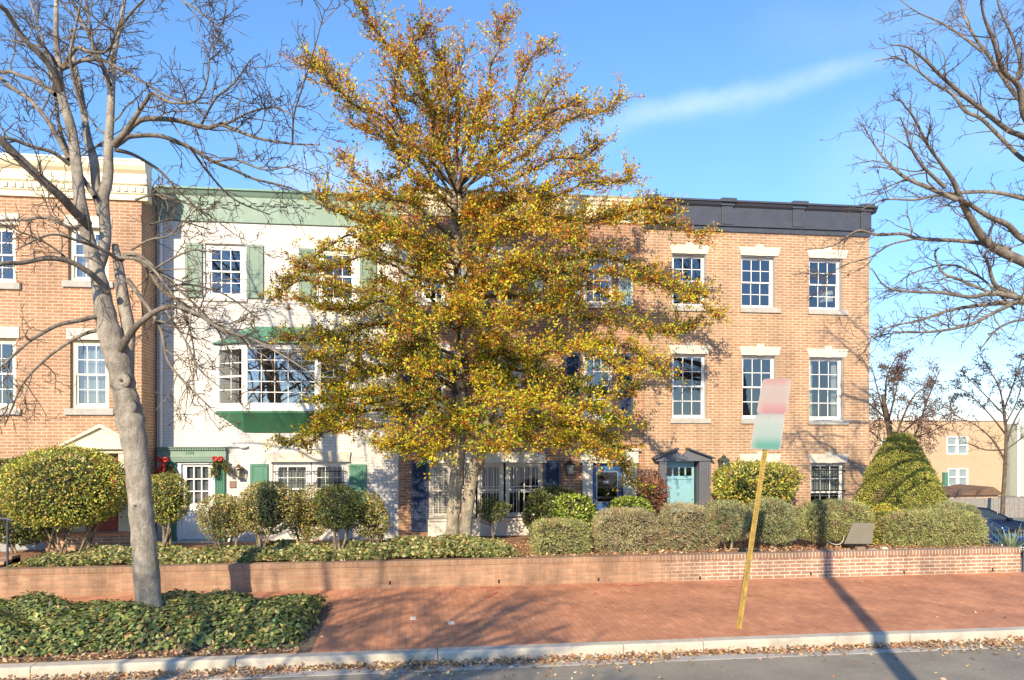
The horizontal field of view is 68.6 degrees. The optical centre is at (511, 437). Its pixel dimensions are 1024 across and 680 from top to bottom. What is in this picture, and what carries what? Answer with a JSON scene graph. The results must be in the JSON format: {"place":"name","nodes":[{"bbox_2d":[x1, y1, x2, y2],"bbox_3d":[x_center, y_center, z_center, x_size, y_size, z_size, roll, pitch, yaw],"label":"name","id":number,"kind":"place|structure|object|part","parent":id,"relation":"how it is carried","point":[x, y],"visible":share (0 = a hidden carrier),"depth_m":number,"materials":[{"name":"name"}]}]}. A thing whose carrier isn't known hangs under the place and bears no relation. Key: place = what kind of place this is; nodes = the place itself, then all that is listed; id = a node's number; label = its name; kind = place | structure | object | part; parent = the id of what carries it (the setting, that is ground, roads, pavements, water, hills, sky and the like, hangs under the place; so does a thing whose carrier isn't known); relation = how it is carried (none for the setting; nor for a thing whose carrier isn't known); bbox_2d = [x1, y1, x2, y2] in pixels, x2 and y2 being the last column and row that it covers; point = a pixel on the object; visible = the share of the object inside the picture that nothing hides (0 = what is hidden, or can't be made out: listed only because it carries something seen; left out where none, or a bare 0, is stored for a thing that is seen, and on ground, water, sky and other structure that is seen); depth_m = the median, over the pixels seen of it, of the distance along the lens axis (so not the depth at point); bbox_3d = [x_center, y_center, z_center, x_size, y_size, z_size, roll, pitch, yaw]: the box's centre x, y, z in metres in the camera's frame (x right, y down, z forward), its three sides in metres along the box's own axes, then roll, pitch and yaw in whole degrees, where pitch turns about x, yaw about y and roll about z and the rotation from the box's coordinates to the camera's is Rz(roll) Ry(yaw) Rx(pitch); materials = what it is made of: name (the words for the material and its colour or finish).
{"place":"outdoors","nodes":[
{"label":"outdoors","id":0,"kind":"place"},
{"bbox_2d":[0,532,1000,567],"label":"garden soil","id":1,"kind":"structure","parent":0,"point":[25,554],"depth_m":17.84,"materials":[{"name":"brown soil"}]},
{"bbox_2d":[0,517,10,565],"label":"handrail","id":2,"kind":"object","parent":1,"relation":"on","point":[7,540],"visible":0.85,"depth_m":14.71,"materials":[{"name":"black metal"}]},
{"bbox_2d":[0,554,20,566],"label":"garden steps","id":3,"kind":"structure","parent":1,"relation":"on","point":[14,558],"depth_m":15.10,"materials":[{"name":"brick"}]},
{"bbox_2d":[0,456,36,552],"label":"evergreen shrub","id":4,"kind":"object","parent":1,"relation":"on","point":[12,548],"visible":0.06,"depth_m":17.04,"materials":[{"name":"green plant"}]},
{"bbox_2d":[0,501,59,546],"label":"evergreen shrub","id":5,"kind":"object","parent":1,"relation":"on","point":[18,532],"visible":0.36,"depth_m":16.66,"materials":[{"name":"green plant"}]},
{"bbox_2d":[0,441,127,553],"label":"boxwood shrub","id":6,"kind":"object","parent":1,"relation":"on","point":[57,491],"visible":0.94,"depth_m":15.66,"materials":[{"name":"green plant"}]},
{"bbox_2d":[0,153,156,552],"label":"brick house","id":7,"kind":"structure","parent":1,"relation":"on","point":[56,293],"depth_m":18.06,"materials":[{"name":"brick"},{"name":"cream paint"},{"name":"white paint"}]},
{"bbox_2d":[0,213,20,289],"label":"window","id":8,"kind":"structure","parent":7,"relation":"in","point":[4,283],"depth_m":17.99,"materials":[{"name":"beige paint"}]},
{"bbox_2d":[0,326,20,414],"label":"window","id":9,"kind":"structure","parent":7,"relation":"in","point":[5,332],"depth_m":17.99,"materials":[{"name":"beige paint"}]},
{"bbox_2d":[62,215,113,287],"bbox_3d":[-10.267,-4.495,18.277,1.160,1.725,0.390,0,0,-8],"label":"window","id":10,"kind":"structure","parent":7,"relation":"in","point":[78,278],"depth_m":18.19,"materials":[{"name":"beige paint"}]},
{"bbox_2d":[64,328,113,414],"bbox_3d":[-10.239,-1.596,18.281,1.126,2.090,0.390,0,0,-8],"label":"window","id":11,"kind":"structure","parent":7,"relation":"in","point":[90,394],"depth_m":18.30,"materials":[{"name":"beige paint"}]},
{"bbox_2d":[91,456,117,529],"bbox_3d":[-9.921,1.356,18.303,0.667,1.799,0.110,0,0,-8],"label":"door","id":12,"kind":"structure","parent":7,"relation":"in","point":[111,524],"depth_m":18.32,"materials":[{"name":"red paint"}]},
{"bbox_2d":[151,471,192,546],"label":"boxwood shrub","id":13,"kind":"object","parent":1,"relation":"on","point":[169,500],"visible":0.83,"depth_m":16.36,"materials":[{"name":"green plant"}]},
{"bbox_2d":[193,493,248,547],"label":"boxwood shrub","id":14,"kind":"object","parent":1,"relation":"on","point":[222,517],"visible":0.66,"depth_m":16.55,"materials":[{"name":"green plant"}]},
{"bbox_2d":[1,533,520,567],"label":"ivy border","id":15,"kind":"object","parent":1,"relation":"on","point":[290,550],"visible":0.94,"depth_m":15.59,"materials":[{"name":"green plant"}]},
{"bbox_2d":[233,479,300,547],"bbox_3d":[-5.412,1.843,16.637,1.471,1.860,1.391,0,0,-8],"label":"boxwood shrub","id":16,"kind":"object","parent":1,"relation":"on","point":[269,507],"visible":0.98,"depth_m":16.32,"materials":[{"name":"green plant"}]},
{"bbox_2d":[154,185,398,543],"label":"white house","id":17,"kind":"structure","parent":1,"relation":"on","point":[188,451],"depth_m":19.62,"materials":[{"name":"brick"}]},
{"bbox_2d":[155,457,177,479],"bbox_3d":[-8.836,0.814,19.166,0.519,0.661,0.330,0,0,-37],"label":"garland","id":18,"kind":"object","parent":17,"relation":"attached to","point":[164,466],"visible":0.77,"depth_m":19.05,"materials":[{"name":"green plant"}]},
{"bbox_2d":[182,464,212,538],"bbox_3d":[-8.196,1.668,19.580,0.781,1.951,0.150,0,0,-8],"label":"door","id":19,"kind":"structure","parent":17,"relation":"in","point":[200,484],"depth_m":19.56,"materials":[{"name":"white paint"}]},
{"bbox_2d":[207,456,232,477],"bbox_3d":[-7.524,0.760,19.325,0.695,0.596,0.308,0,0,-8],"label":"garland","id":20,"kind":"object","parent":17,"relation":"attached to","point":[218,461],"visible":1,"depth_m":19.32,"materials":[{"name":"green plant"}]},
{"bbox_2d":[204,241,246,301],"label":"window","id":21,"kind":"structure","parent":17,"relation":"in","point":[236,246],"depth_m":19.64,"materials":[{"name":"white paint"}]},
{"bbox_2d":[212,326,350,432],"bbox_3d":[-5.979,-1.525,19.519,3.614,2.786,0.675,0,0,-8],"label":"bay window","id":22,"kind":"structure","parent":17,"relation":"in","point":[276,410],"depth_m":19.35,"materials":[{"name":"white paint"}]},
{"bbox_2d":[272,462,311,502],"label":"window","id":23,"kind":"structure","parent":17,"relation":"in","point":[294,475],"depth_m":19.92,"materials":[{"name":"white paint"}]},
{"bbox_2d":[311,462,346,496],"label":"window","id":24,"kind":"structure","parent":17,"relation":"in","point":[323,473],"depth_m":20.04,"materials":[{"name":"white paint"}]},
{"bbox_2d":[316,246,356,305],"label":"window","id":25,"kind":"structure","parent":17,"relation":"in","point":[353,276],"depth_m":20.05,"materials":[{"name":"white paint"}]},
{"bbox_2d":[286,483,329,543],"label":"boxwood shrub","id":26,"kind":"object","parent":1,"relation":"on","point":[307,521],"visible":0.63,"depth_m":16.93,"materials":[{"name":"green plant"}]},
{"bbox_2d":[309,483,364,549],"bbox_3d":[-3.873,1.875,16.646,1.201,1.788,1.115,0,0,-8],"label":"boxwood shrub","id":27,"kind":"object","parent":1,"relation":"on","point":[336,506],"visible":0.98,"depth_m":16.41,"materials":[{"name":"green plant"}]},
{"bbox_2d":[350,490,404,542],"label":"boxwood shrub","id":28,"kind":"object","parent":1,"relation":"on","point":[370,517],"visible":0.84,"depth_m":17.02,"materials":[{"name":"green plant"}]},
{"bbox_2d":[474,496,511,538],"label":"evergreen shrub","id":29,"kind":"object","parent":1,"relation":"on","point":[489,509],"visible":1,"depth_m":19.22,"materials":[{"name":"green plant"}]},
{"bbox_2d":[257,0,733,538],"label":"holly tree","id":30,"kind":"object","parent":1,"relation":"on","point":[459,420],"visible":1,"depth_m":16.96,"materials":[{"name":"yellow plant"}]},
{"bbox_2d":[399,187,644,537],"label":"brown brick house","id":31,"kind":"structure","parent":1,"relation":"on","point":[423,502],"depth_m":20.71,"materials":[{"name":"brick"}]},
{"bbox_2d":[417,245,449,305],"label":"window","id":32,"kind":"structure","parent":31,"relation":"in","point":[425,300],"depth_m":20.32,"materials":[{"name":"white paint"}]},
{"bbox_2d":[417,343,449,417],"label":"window","id":33,"kind":"structure","parent":31,"relation":"in","point":[446,346],"depth_m":20.32,"materials":[{"name":"white paint"}]},
{"bbox_2d":[429,463,451,518],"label":"window","id":34,"kind":"structure","parent":31,"relation":"in","point":[432,515],"depth_m":20.31,"materials":[{"name":"white paint"}]},
{"bbox_2d":[460,463,475,517],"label":"window","id":35,"kind":"structure","parent":31,"relation":"in","point":[466,465],"depth_m":20.47,"materials":[{"name":"white paint"}]},
{"bbox_2d":[477,463,503,517],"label":"window","id":36,"kind":"structure","parent":31,"relation":"in","point":[501,465],"depth_m":20.55,"materials":[{"name":"white paint"}]},
{"bbox_2d":[496,345,522,419],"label":"window","id":37,"kind":"structure","parent":31,"relation":"in","point":[520,374],"depth_m":20.66,"materials":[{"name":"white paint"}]},
{"bbox_2d":[494,246,525,306],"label":"window","id":38,"kind":"structure","parent":31,"relation":"in","point":[510,248],"depth_m":20.57,"materials":[{"name":"white paint"}]},
{"bbox_2d":[505,463,542,516],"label":"window","id":39,"kind":"structure","parent":31,"relation":"in","point":[540,465],"depth_m":20.63,"materials":[{"name":"white paint"}]},
{"bbox_2d":[579,247,616,308],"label":"window","id":40,"kind":"structure","parent":31,"relation":"in","point":[596,268],"depth_m":20.99,"materials":[{"name":"white paint"}]},
{"bbox_2d":[579,348,616,419],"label":"window","id":41,"kind":"structure","parent":31,"relation":"in","point":[584,363],"depth_m":20.93,"materials":[{"name":"white paint"}]},
{"bbox_2d":[593,464,621,527],"bbox_3d":[2.657,1.791,20.998,0.868,2.111,0.062,0,0,-8],"label":"door","id":42,"kind":"structure","parent":31,"relation":"in","point":[601,505],"depth_m":20.97,"materials":[{"name":"blue paint"}]},
{"bbox_2d":[520,482,597,538],"bbox_3d":[1.246,1.983,19.360,2.081,1.670,1.237,0,0,-8],"label":"evergreen shrub","id":43,"kind":"object","parent":1,"relation":"on","point":[542,503],"visible":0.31,"depth_m":19.07,"materials":[{"name":"green plant"}]},
{"bbox_2d":[528,516,593,555],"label":"juniper shrub","id":44,"kind":"object","parent":1,"relation":"on","point":[555,538],"visible":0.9,"depth_m":16.36,"materials":[{"name":"green plant"}]},
{"bbox_2d":[548,493,596,536],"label":"evergreen shrub","id":45,"kind":"object","parent":1,"relation":"on","point":[572,509],"visible":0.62,"depth_m":18.11,"materials":[{"name":"green plant"}]},
{"bbox_2d":[590,505,662,554],"bbox_3d":[2.561,2.175,16.977,1.604,1.333,1.224,0,0,-8],"label":"juniper shrub","id":46,"kind":"object","parent":1,"relation":"on","point":[620,530],"visible":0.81,"depth_m":16.64,"materials":[{"name":"green plant"}]},
{"bbox_2d":[607,494,654,518],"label":"evergreen shrub","id":47,"kind":"object","parent":1,"relation":"on","point":[629,501],"visible":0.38,"depth_m":18.64,"materials":[{"name":"green plant"}]},
{"bbox_2d":[634,467,671,530],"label":"nandina shrub","id":48,"kind":"object","parent":1,"relation":"on","point":[656,497],"visible":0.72,"depth_m":19.94,"materials":[{"name":"red plant"}]},
{"bbox_2d":[651,499,719,551],"bbox_3d":[4.011,2.108,17.269,1.587,1.381,1.105,0,0,-8],"label":"juniper shrub","id":49,"kind":"object","parent":1,"relation":"on","point":[686,529],"visible":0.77,"depth_m":16.97,"materials":[{"name":"green plant"}]},
{"bbox_2d":[701,498,752,550],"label":"juniper shrub","id":50,"kind":"object","parent":1,"relation":"on","point":[730,521],"visible":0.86,"depth_m":16.96,"materials":[{"name":"green plant"}]},
{"bbox_2d":[710,458,805,537],"bbox_3d":[6.559,1.688,20.188,2.773,2.301,1.555,0,0,-8],"label":"camellia shrub","id":51,"kind":"object","parent":1,"relation":"on","point":[741,485],"visible":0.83,"depth_m":19.89,"materials":[{"name":"green plant"}]},
{"bbox_2d":[644,194,877,532],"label":"end house","id":52,"kind":"structure","parent":1,"relation":"on","point":[698,433],"depth_m":21.61,"materials":[{"name":"orange brick"}]},
{"bbox_2d":[667,463,693,511],"bbox_3d":[4.758,1.803,21.342,0.891,2.165,0.110,0,0,-8],"label":"door","id":53,"kind":"structure","parent":52,"relation":"in","point":[682,487],"depth_m":21.35,"materials":[{"name":"teal paint"}]},
{"bbox_2d":[669,242,709,311],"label":"window","id":54,"kind":"structure","parent":52,"relation":"in","point":[691,251],"depth_m":21.29,"materials":[{"name":"white paint"}]},
{"bbox_2d":[669,342,710,422],"bbox_3d":[5.019,-1.553,21.326,1.237,2.292,0.270,0,0,-8],"label":"window","id":55,"kind":"structure","parent":52,"relation":"in","point":[689,350],"depth_m":21.33,"materials":[{"name":"white paint"}]},
{"bbox_2d":[739,244,780,312],"bbox_3d":[7.092,-4.562,21.600,1.270,1.956,0.270,0,0,-8],"label":"window","id":56,"kind":"structure","parent":52,"relation":"in","point":[760,253],"depth_m":21.59,"materials":[{"name":"white paint"}]},
{"bbox_2d":[739,344,780,423],"bbox_3d":[7.107,-1.543,21.602,1.270,2.286,0.270,0,0,-8],"label":"window","id":57,"kind":"structure","parent":52,"relation":"in","point":[747,352],"depth_m":21.57,"materials":[{"name":"white paint"}]},
{"bbox_2d":[739,452,780,525],"bbox_3d":[7.107,1.483,21.602,1.270,2.172,0.270,0,0,-8],"label":"window","id":58,"kind":"structure","parent":52,"relation":"in","point":[770,457],"depth_m":21.47,"materials":[{"name":"white paint"}]},
{"bbox_2d":[818,291,834,307],"bbox_3d":[9.503,-3.994,22.640,0.560,0.820,0.551,0,0,-8],"label":"window pane","id":59,"kind":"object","parent":52,"relation":"in","point":[830,298],"visible":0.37,"depth_m":22.46,"materials":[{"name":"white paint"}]},
{"bbox_2d":[807,247,848,314],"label":"window","id":60,"kind":"structure","parent":52,"relation":"in","point":[818,256],"depth_m":21.84,"materials":[{"name":"white paint"}]},
{"bbox_2d":[807,346,848,424],"bbox_3d":[9.149,-1.518,21.937,1.302,2.280,0.399,0,0,-8],"label":"window","id":61,"kind":"structure","parent":52,"relation":"in","point":[826,354],"depth_m":21.92,"materials":[{"name":"white paint"}]},
{"bbox_2d":[808,452,848,506],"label":"window","id":62,"kind":"structure","parent":52,"relation":"in","point":[828,462],"depth_m":21.94,"materials":[{"name":"white paint"}]},
{"bbox_2d":[746,496,799,548],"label":"juniper shrub","id":63,"kind":"object","parent":1,"relation":"on","point":[774,521],"visible":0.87,"depth_m":17.15,"materials":[{"name":"green plant"}]},
{"bbox_2d":[791,498,876,547],"bbox_3d":[7.565,2.068,17.684,2.169,1.369,0.990,0,0,-8],"label":"juniper shrub","id":64,"kind":"object","parent":1,"relation":"on","point":[828,522],"visible":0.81,"depth_m":17.43,"materials":[{"name":"green plant"}]},
{"bbox_2d":[844,523,873,543],"bbox_3d":[7.825,2.288,16.911,0.725,0.748,0.024,0,0,-8],"label":"yard sign","id":65,"kind":"object","parent":1,"relation":"on","point":[860,533],"visible":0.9,"depth_m":16.90,"materials":[{"name":"beige metal"}]},
{"bbox_2d":[855,546,865,549],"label":"stone block","id":66,"kind":"structure","parent":1,"relation":"on","point":[860,548],"depth_m":16.73,"materials":[{"name":"beige stone"}]},
{"bbox_2d":[862,503,905,545],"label":"golden shrub","id":67,"kind":"object","parent":1,"relation":"on","point":[878,511],"visible":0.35,"depth_m":18.10,"materials":[{"name":"yellow plant"}]},
{"bbox_2d":[852,430,950,522],"bbox_3d":[10.284,1.193,19.823,3.014,2.826,2.633,0,0,-8],"label":"conical evergreen","id":68,"kind":"object","parent":1,"relation":"on","point":[902,475],"visible":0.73,"depth_m":19.31,"materials":[{"name":"green plant"}]},
{"bbox_2d":[875,506,992,547],"bbox_3d":[10.010,2.260,18.096,2.884,1.279,1.572,0,0,-8],"label":"juniper shrub","id":69,"kind":"object","parent":1,"relation":"on","point":[944,528],"visible":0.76,"depth_m":17.61,"materials":[{"name":"green plant"}]},
{"bbox_2d":[896,500,985,529],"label":"juniper shrub","id":70,"kind":"object","parent":1,"relation":"on","point":[962,505],"visible":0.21,"depth_m":18.97,"materials":[{"name":"green plant"}]},
{"bbox_2d":[985,522,1023,551],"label":"yucca","id":71,"kind":"object","parent":1,"relation":"on","point":[1007,542],"visible":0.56,"depth_m":17.59,"materials":[{"name":"green plant"}]},
{"bbox_2d":[0,0,1023,424],"label":"sky","id":72,"kind":"structure","parent":0,"point":[741,99],"materials":[{"name":"blue"}]},
{"bbox_2d":[6,572,1023,663],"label":"sidewalk","id":73,"kind":"structure","parent":0,"point":[581,613],"depth_m":13.32,"materials":[{"name":"red brick"}]},
{"bbox_2d":[0,605,332,663],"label":"tree pit soil","id":74,"kind":"object","parent":73,"relation":"in","point":[305,644],"visible":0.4,"depth_m":10.63,"materials":[{"name":"brown soil"}]},
{"bbox_2d":[0,588,330,657],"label":"ivy bed","id":75,"kind":"object","parent":74,"relation":"on","point":[73,621],"visible":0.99,"depth_m":11.24,"materials":[{"name":"green plant"}]},
{"bbox_2d":[0,0,364,613],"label":"street tree","id":76,"kind":"object","parent":74,"relation":"on","point":[117,344],"visible":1,"depth_m":12.02,"materials":[{"name":"grey plant"}]},
{"bbox_2d":[481,587,504,597],"bbox_3d":[-0.348,3.046,14.778,0.437,0.001,1.046,0,0,-8],"label":"survey mark","id":77,"kind":"object","parent":73,"relation":"on","point":[491,590],"visible":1,"depth_m":14.86,"materials":[{"name":"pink paint"}]},
{"bbox_2d":[0,546,1020,598],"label":"garden wall","id":78,"kind":"structure","parent":73,"relation":"on","point":[80,581],"depth_m":15.49,"materials":[{"name":"brick"}]},
{"bbox_2d":[0,535,1023,679],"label":"fallen leaves","id":79,"kind":"object","parent":73,"relation":"on","point":[60,657],"visible":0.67,"depth_m":10.77,"materials":[{"name":"brown plant"}]},
{"bbox_2d":[736,378,790,627],"bbox_3d":[4.032,1.171,12.050,0.934,4.265,0.058,0,0,-6],"label":"parking sign","id":80,"kind":"object","parent":73,"relation":"on","point":[768,426],"visible":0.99,"depth_m":12.04,"materials":[{"name":"yellow metal"}]},
{"bbox_2d":[792,0,1023,373],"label":"street tree","id":81,"kind":"object","parent":73,"relation":"on","point":[985,241],"visible":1,"depth_m":13.07,"materials":[{"name":"grey plant"}]},
{"bbox_2d":[188,495,1023,571],"bbox_3d":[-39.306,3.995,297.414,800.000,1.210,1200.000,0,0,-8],"label":"ground","id":82,"kind":"structure","parent":0,"point":[1021,519],"depth_m":33.91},
{"bbox_2d":[0,626,1023,679],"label":"kerb","id":83,"kind":"structure","parent":82,"relation":"on","point":[123,666],"depth_m":10.81,"materials":[{"name":"concrete"}]},
{"bbox_2d":[33,641,1023,679],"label":"gutter","id":84,"kind":"object","parent":82,"relation":"on","point":[342,671],"visible":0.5,"depth_m":10.69,"materials":[{"name":"concrete"}]},
{"bbox_2d":[869,343,965,460],"bbox_3d":[14.315,-0.185,28.193,5.848,7.294,2.991,0,0,-8],"label":"brown tree","id":85,"kind":"object","parent":82,"relation":"on","point":[896,373],"visible":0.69,"depth_m":28.00,"materials":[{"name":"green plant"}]},
{"bbox_2d":[942,342,1023,514],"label":"young tree","id":86,"kind":"object","parent":82,"relation":"on","point":[1006,435],"visible":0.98,"depth_m":40.77,"materials":[{"name":"brown plant"}]},
{"bbox_2d":[947,497,1023,517],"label":"board fence","id":87,"kind":"object","parent":82,"relation":"on","point":[1014,507],"visible":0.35,"depth_m":43.02,"materials":[{"name":"white wood"}]},
{"bbox_2d":[967,507,1023,535],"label":"parked car","id":88,"kind":"object","parent":82,"relation":"on","point":[1002,520],"visible":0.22,"depth_m":33.37,"materials":[{"name":"blue paint"}]},
{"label":"side window","id":89,"kind":"part","parent":88,"relation":"part of","materials":[{"name":"glass"}]},
{"bbox_2d":[971,516,1023,555],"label":"parked car","id":90,"kind":"object","parent":82,"relation":"on","point":[991,526],"visible":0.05,"depth_m":29.34,"materials":[{"name":"blue paint"}]},
{"bbox_2d":[982,530,1023,571],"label":"iron fence","id":91,"kind":"object","parent":82,"relation":"on","point":[1002,532],"visible":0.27,"depth_m":20.11,"materials":[{"name":"black metal"}]},
{"bbox_2d":[228,647,1023,679],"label":"road","id":92,"kind":"structure","parent":0,"point":[925,665],"depth_m":10.38,"materials":[{"name":"grey asphalt"}]},
{"bbox_2d":[869,416,1007,495],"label":"stucco building","id":93,"kind":"structure","parent":0,"point":[952,462],"depth_m":59.21,"materials":[{"name":"paint"}]},
{"bbox_2d":[946,436,967,453],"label":"window","id":94,"kind":"structure","parent":93,"relation":"in","point":[951,441],"depth_m":59.15,"materials":[{"name":"white paint"}]},
{"bbox_2d":[947,468,967,485],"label":"window","id":95,"kind":"structure","parent":93,"relation":"in","point":[955,475],"depth_m":59.15,"materials":[{"name":"white paint"}]},
{"bbox_2d":[941,484,1000,497],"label":"garden shed","id":96,"kind":"structure","parent":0,"point":[963,491],"depth_m":52.72,"materials":[{"name":"beige paint"}]},
{"bbox_2d":[1006,421,1023,495],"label":"clapboard house","id":97,"kind":"structure","parent":0,"point":[1015,472],"depth_m":59.04,"materials":[{"name":"white wood"}]}
]}

